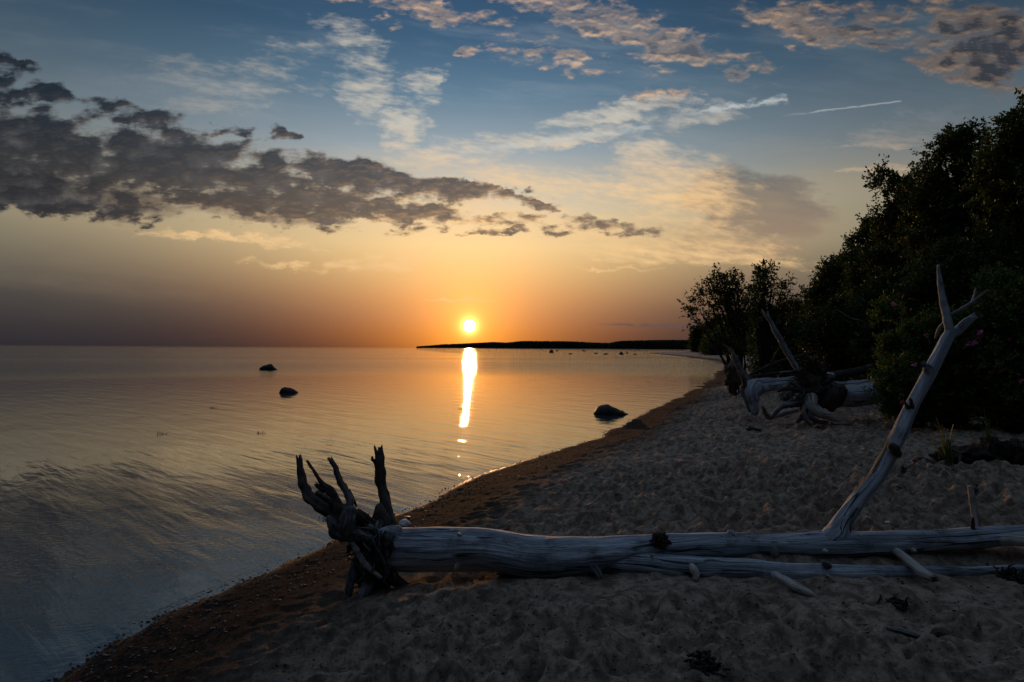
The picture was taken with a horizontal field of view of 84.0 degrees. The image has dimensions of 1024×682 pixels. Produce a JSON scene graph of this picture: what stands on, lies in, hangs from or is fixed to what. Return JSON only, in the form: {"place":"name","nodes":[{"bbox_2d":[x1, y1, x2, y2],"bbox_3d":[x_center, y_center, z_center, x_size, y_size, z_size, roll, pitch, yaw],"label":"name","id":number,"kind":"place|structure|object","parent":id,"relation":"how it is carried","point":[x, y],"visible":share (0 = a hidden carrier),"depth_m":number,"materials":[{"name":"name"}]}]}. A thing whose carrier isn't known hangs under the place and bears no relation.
{"place":"outdoors","nodes":[
{"label":"outdoors","id":0,"kind":"place"},
{"bbox_2d":[0,345,729,681],"bbox_3d":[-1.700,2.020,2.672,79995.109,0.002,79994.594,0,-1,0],"label":"sea water","id":1,"kind":"structure","parent":0,"point":[117,512],"depth_m":11.54,"materials":[{"name":"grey liquid"}]},
{"bbox_2d":[259,364,276,369],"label":"boulder","id":2,"kind":"object","parent":1,"relation":"in","point":[268,367],"visible":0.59,"depth_m":47.90,"materials":[{"name":"stone"}]},
{"bbox_2d":[279,387,297,392],"bbox_3d":[-9.616,2.181,24.459,0.768,0.404,0.599,0,-1,0],"label":"boulder","id":3,"kind":"object","parent":1,"relation":"in","point":[286,390],"visible":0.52,"depth_m":24.27,"materials":[{"name":"stone"}]},
{"bbox_2d":[416,340,688,349],"bbox_3d":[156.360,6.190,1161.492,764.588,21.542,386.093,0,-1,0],"label":"headland forest","id":4,"kind":"object","parent":1,"relation":"on","point":[658,344],"visible":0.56,"depth_m":1110.71,"materials":[{"name":"black plant"}]},
{"bbox_2d":[593,404,627,415],"bbox_3d":[3.003,2.163,17.284,1.033,0.487,0.832,0,-1,0],"label":"boulder","id":5,"kind":"object","parent":1,"relation":"in","point":[606,409],"visible":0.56,"depth_m":17.00,"materials":[{"name":"stone"}]},
{"bbox_2d":[0,0,1023,346],"label":"sky","id":6,"kind":"structure","parent":0,"point":[317,173],"materials":[{"name":"blue"}]},
{"bbox_2d":[54,348,1023,681],"bbox_3d":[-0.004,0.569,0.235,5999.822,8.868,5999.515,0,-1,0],"label":"beach","id":7,"kind":"structure","parent":0,"point":[808,480],"depth_m":3.79,"materials":[{"name":"beige sand"}]},
{"bbox_2d":[41,379,718,681],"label":"shore pebbles","id":8,"kind":"object","parent":7,"relation":"on","point":[124,667],"visible":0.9,"depth_m":4.25,"materials":[{"name":"brown stone"}]},
{"bbox_2d":[272,434,1022,677],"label":"beach debris","id":9,"kind":"object","parent":7,"relation":"on","point":[503,673],"visible":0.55,"depth_m":3.23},
{"bbox_2d":[296,264,1023,599],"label":"fallen tree","id":10,"kind":"object","parent":7,"relation":"on","point":[383,545],"visible":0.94,"depth_m":4.04,"materials":[{"name":"grey wood"}]},
{"bbox_2d":[399,519,410,526],"bbox_3d":[-1.164,1.986,6.168,0.133,0.108,0.108,0,-1,0],"label":"stone","id":11,"kind":"object","parent":10,"relation":"on","point":[404,523],"visible":0.66,"depth_m":6.14,"materials":[{"name":"grey stone"}]},
{"bbox_2d":[686,322,705,352],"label":"tree","id":12,"kind":"object","parent":7,"relation":"on","point":[694,339],"visible":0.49,"depth_m":198.68,"materials":[{"name":"green plant"}]},
{"bbox_2d":[683,650,730,676],"bbox_3d":[0.932,1.551,2.733,0.208,0.129,0.208,0,-1,0],"label":"seaweed clump","id":13,"kind":"object","parent":7,"relation":"on","point":[708,663],"visible":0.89,"depth_m":2.71,"materials":[{"name":"black plant"}]},
{"bbox_2d":[698,313,725,353],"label":"tree","id":14,"kind":"object","parent":7,"relation":"on","point":[709,330],"visible":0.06,"depth_m":149.41,"materials":[{"name":"green plant"}]},
{"bbox_2d":[697,328,728,354],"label":"shrub","id":15,"kind":"object","parent":7,"relation":"on","point":[707,347],"visible":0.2,"depth_m":134.12,"materials":[{"name":"green plant"}]},
{"bbox_2d":[677,262,773,395],"bbox_3d":[7.482,-0.307,20.009,2.768,4.954,2.551,1,-1,-32],"label":"open tree","id":16,"kind":"object","parent":7,"relation":"on","point":[724,296],"visible":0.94,"depth_m":19.83,"materials":[{"name":"green plant"}]},
{"bbox_2d":[723,355,740,394],"bbox_3d":[6.027,0.921,15.544,0.485,1.083,0.730,0,-1,17],"label":"tree stump","id":17,"kind":"object","parent":7,"relation":"on","point":[732,382],"visible":0.85,"depth_m":15.29,"materials":[{"name":"brown wood"}]},
{"bbox_2d":[716,307,754,355],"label":"tree","id":18,"kind":"object","parent":7,"relation":"on","point":[724,328],"visible":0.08,"depth_m":109.40,"materials":[{"name":"green plant"}]},
{"bbox_2d":[745,426,760,430],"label":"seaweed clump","id":19,"kind":"object","parent":7,"relation":"on","point":[752,428],"visible":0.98,"depth_m":11.02,"materials":[{"name":"black plant"}]},
{"bbox_2d":[761,406,770,418],"bbox_3d":[5.156,1.451,11.572,0.265,0.285,0.129,1,-1,-14],"label":"driftwood stump","id":20,"kind":"object","parent":7,"relation":"on","point":[765,413],"visible":0.91,"depth_m":11.54,"materials":[{"name":"grey wood"}]},
{"bbox_2d":[739,258,807,377],"bbox_3d":[9.656,-0.504,20.913,2.543,5.198,1.846,0,-1,0],"label":"open tree","id":21,"kind":"object","parent":7,"relation":"on","point":[765,335],"visible":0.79,"depth_m":20.90,"materials":[{"name":"green plant"}]},
{"bbox_2d":[743,312,814,378],"bbox_3d":[12.049,0.367,24.977,4.228,3.830,3.731,0,-1,0],"label":"shrub","id":22,"kind":"object","parent":7,"relation":"on","point":[785,365],"visible":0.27,"depth_m":24.31,"materials":[{"name":"green plant"}]},
{"bbox_2d":[748,350,817,377],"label":"fallen tree","id":23,"kind":"object","parent":7,"relation":"on","point":[754,374],"visible":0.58,"depth_m":15.59,"materials":[{"name":"wood"}]},
{"bbox_2d":[767,408,798,419],"bbox_3d":[5.604,1.514,11.793,0.825,0.228,0.133,1,-1,-17],"label":"driftwood log","id":24,"kind":"object","parent":7,"relation":"on","point":[785,412],"visible":0.64,"depth_m":11.76,"materials":[{"name":"grey wood"}]},
{"bbox_2d":[779,297,804,320],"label":"tree","id":25,"kind":"object","parent":7,"relation":"on","point":[793,307],"visible":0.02,"depth_m":39.78,"materials":[{"name":"green plant"}]},
{"bbox_2d":[723,344,874,415],"bbox_3d":[6.848,0.860,13.857,4.590,1.566,1.414,1,-1,-28],"label":"fallen tree","id":26,"kind":"object","parent":7,"relation":"on","point":[752,390],"visible":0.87,"depth_m":12.58,"materials":[{"name":"grey wood"}]},
{"bbox_2d":[791,284,817,316],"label":"tree","id":27,"kind":"object","parent":7,"relation":"on","point":[806,301],"visible":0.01,"depth_m":30.84,"materials":[{"name":"green plant"}]},
{"bbox_2d":[798,250,850,335],"bbox_3d":[14.816,-1.039,25.788,3.646,6.260,3.548,0,-1,0],"label":"tree","id":28,"kind":"object","parent":7,"relation":"on","point":[829,276],"visible":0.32,"depth_m":25.66,"materials":[{"name":"green plant"}]},
{"bbox_2d":[770,355,883,425],"bbox_3d":[6.652,0.963,11.591,3.607,1.351,1.063,1,-1,-26],"label":"fallen tree","id":29,"kind":"object","parent":7,"relation":"on","point":[818,388],"visible":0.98,"depth_m":11.17,"materials":[{"name":"grey wood"}]},
{"bbox_2d":[829,421,851,425],"bbox_3d":[6.441,1.621,11.142,0.420,0.091,0.089,0,-1,8],"label":"driftwood piece","id":30,"kind":"object","parent":7,"relation":"on","point":[839,423],"visible":0.85,"depth_m":11.11,"materials":[{"name":"grey wood"}]},
{"bbox_2d":[836,309,873,328],"bbox_3d":[8.036,-0.512,13.349,0.792,0.474,0.113,0,-1,16],"label":"bare branch","id":31,"kind":"object","parent":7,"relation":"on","point":[857,319],"visible":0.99,"depth_m":13.35,"materials":[{"name":"brown wood"}]},
{"bbox_2d":[834,379,878,384],"bbox_3d":[7.687,0.930,12.747,1.831,0.240,0.154,0,-1,-10],"label":"driftwood log","id":32,"kind":"object","parent":7,"relation":"on","point":[852,382],"visible":0.19,"depth_m":12.68,"materials":[{"name":"grey wood"}]},
{"bbox_2d":[828,212,892,363],"bbox_3d":[13.548,-1.440,21.595,2.892,6.924,3.506,0,-1,0],"label":"tree","id":33,"kind":"object","parent":7,"relation":"on","point":[850,276],"visible":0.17,"depth_m":21.47,"materials":[{"name":"green plant"}]},
{"bbox_2d":[844,266,919,379],"bbox_3d":[10.448,-0.091,15.488,2.414,3.961,2.578,0,-1,0],"label":"shrub","id":34,"kind":"object","parent":7,"relation":"on","point":[879,285],"visible":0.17,"depth_m":15.61,"materials":[{"name":"green plant"}]},
{"bbox_2d":[876,594,908,610],"bbox_3d":[2.251,1.533,3.354,0.143,0.078,0.141,1,-1,-35],"label":"seaweed clump","id":35,"kind":"object","parent":7,"relation":"on","point":[899,604],"visible":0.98,"depth_m":3.33,"materials":[{"name":"black plant"}]},
{"bbox_2d":[849,154,946,300],"bbox_3d":[12.578,-1.959,18.047,3.209,7.860,2.993,0,-1,0],"label":"tree","id":36,"kind":"object","parent":7,"relation":"on","point":[884,222],"visible":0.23,"depth_m":18.03,"materials":[{"name":"green plant"}]},
{"bbox_2d":[863,291,943,427],"bbox_3d":[7.179,0.451,10.471,1.911,2.706,1.202,1,-1,-33],"label":"rose bush","id":37,"kind":"object","parent":7,"relation":"on","point":[894,384],"visible":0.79,"depth_m":10.29,"materials":[{"name":"green plant"}]},
{"bbox_2d":[900,465,909,472],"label":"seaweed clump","id":38,"kind":"object","parent":7,"relation":"on","point":[903,469],"visible":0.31,"depth_m":6.92,"materials":[{"name":"black plant"}]},
{"bbox_2d":[886,626,947,638],"bbox_3d":[2.121,1.519,2.972,0.278,0.066,0.069,0,-1,22],"label":"driftwood piece","id":39,"kind":"object","parent":7,"relation":"on","point":[937,632],"visible":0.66,"depth_m":2.96,"materials":[{"name":"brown wood"}]},
{"bbox_2d":[912,457,933,464],"bbox_3d":[5.171,1.523,7.162,0.273,0.136,0.087,0,-1,0],"label":"driftwood piece","id":40,"kind":"object","parent":7,"relation":"on","point":[920,458],"visible":0.47,"depth_m":7.14,"materials":[{"name":"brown wood"}]},
{"bbox_2d":[880,116,1005,273],"bbox_3d":[11.915,-1.974,14.954,3.027,7.775,3.095,0,-1,0],"label":"tree","id":41,"kind":"object","parent":7,"relation":"on","point":[938,197],"visible":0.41,"depth_m":14.91,"materials":[{"name":"green plant"}]},
{"bbox_2d":[928,418,957,465],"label":"beach grass","id":42,"kind":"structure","parent":7,"relation":"on","point":[947,451],"depth_m":7.07,"materials":[{"name":"green plant"}]},
{"bbox_2d":[886,229,1009,410],"bbox_3d":[10.054,-0.261,12.957,2.490,4.560,2.957,0,-1,0],"label":"shrub","id":43,"kind":"object","parent":7,"relation":"on","point":[921,290],"visible":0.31,"depth_m":12.83,"materials":[{"name":"green plant"}]},
{"bbox_2d":[911,301,1011,429],"bbox_3d":[7.931,0.517,10.343,1.542,2.552,1.393,0,-1,27],"label":"rose bush","id":44,"kind":"object","parent":7,"relation":"on","point":[951,388],"visible":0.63,"depth_m":10.10,"materials":[{"name":"green plant"}]},
{"bbox_2d":[969,484,978,493],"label":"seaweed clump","id":45,"kind":"object","parent":7,"relation":"on","point":[975,490],"visible":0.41,"depth_m":5.86,"materials":[{"name":"black plant"}]},
{"bbox_2d":[928,435,1023,465],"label":"peat stump","id":46,"kind":"object","parent":7,"relation":"on","point":[1008,451],"visible":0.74,"depth_m":7.23,"materials":[{"name":"wood"}]},
{"bbox_2d":[948,440,1023,452],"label":"dry grass","id":47,"kind":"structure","parent":46,"relation":"on","point":[978,443],"depth_m":7.19,"materials":[{"name":"brown plant"}]},
{"bbox_2d":[980,410,993,444],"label":"beach grass","id":48,"kind":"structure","parent":46,"relation":"on","point":[987,436],"depth_m":7.37,"materials":[{"name":"green plant"}]},
{"bbox_2d":[930,214,1023,412],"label":"shrub","id":49,"kind":"object","parent":7,"relation":"on","point":[1004,240],"visible":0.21,"depth_m":11.86,"materials":[{"name":"green plant"}]},
{"bbox_2d":[935,87,1023,303],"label":"tree","id":50,"kind":"object","parent":7,"relation":"on","point":[1006,173],"visible":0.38,"depth_m":12.30,"materials":[{"name":"green plant"}]},
{"bbox_2d":[953,261,1023,433],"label":"rose bush","id":51,"kind":"object","parent":7,"relation":"on","point":[998,305],"visible":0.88,"depth_m":9.71,"materials":[{"name":"green plant"}]},
{"bbox_2d":[986,563,1023,584],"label":"seaweed clump","id":52,"kind":"object","parent":7,"relation":"on","point":[1008,573],"visible":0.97,"depth_m":3.65,"materials":[{"name":"black plant"}]},
{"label":"driftwood log","id":53,"kind":"object","parent":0,"visible":0},
{"bbox_2d":[761,309,799,369],"bbox_3d":[6.325,0.024,13.337,1.275,1.510,0.162,1,-1,-27],"label":"dead pole","id":54,"kind":"object","parent":53,"relation":"on","point":[786,351],"visible":0.93,"depth_m":13.29,"materials":[{"name":"grey wood"}]}
]}

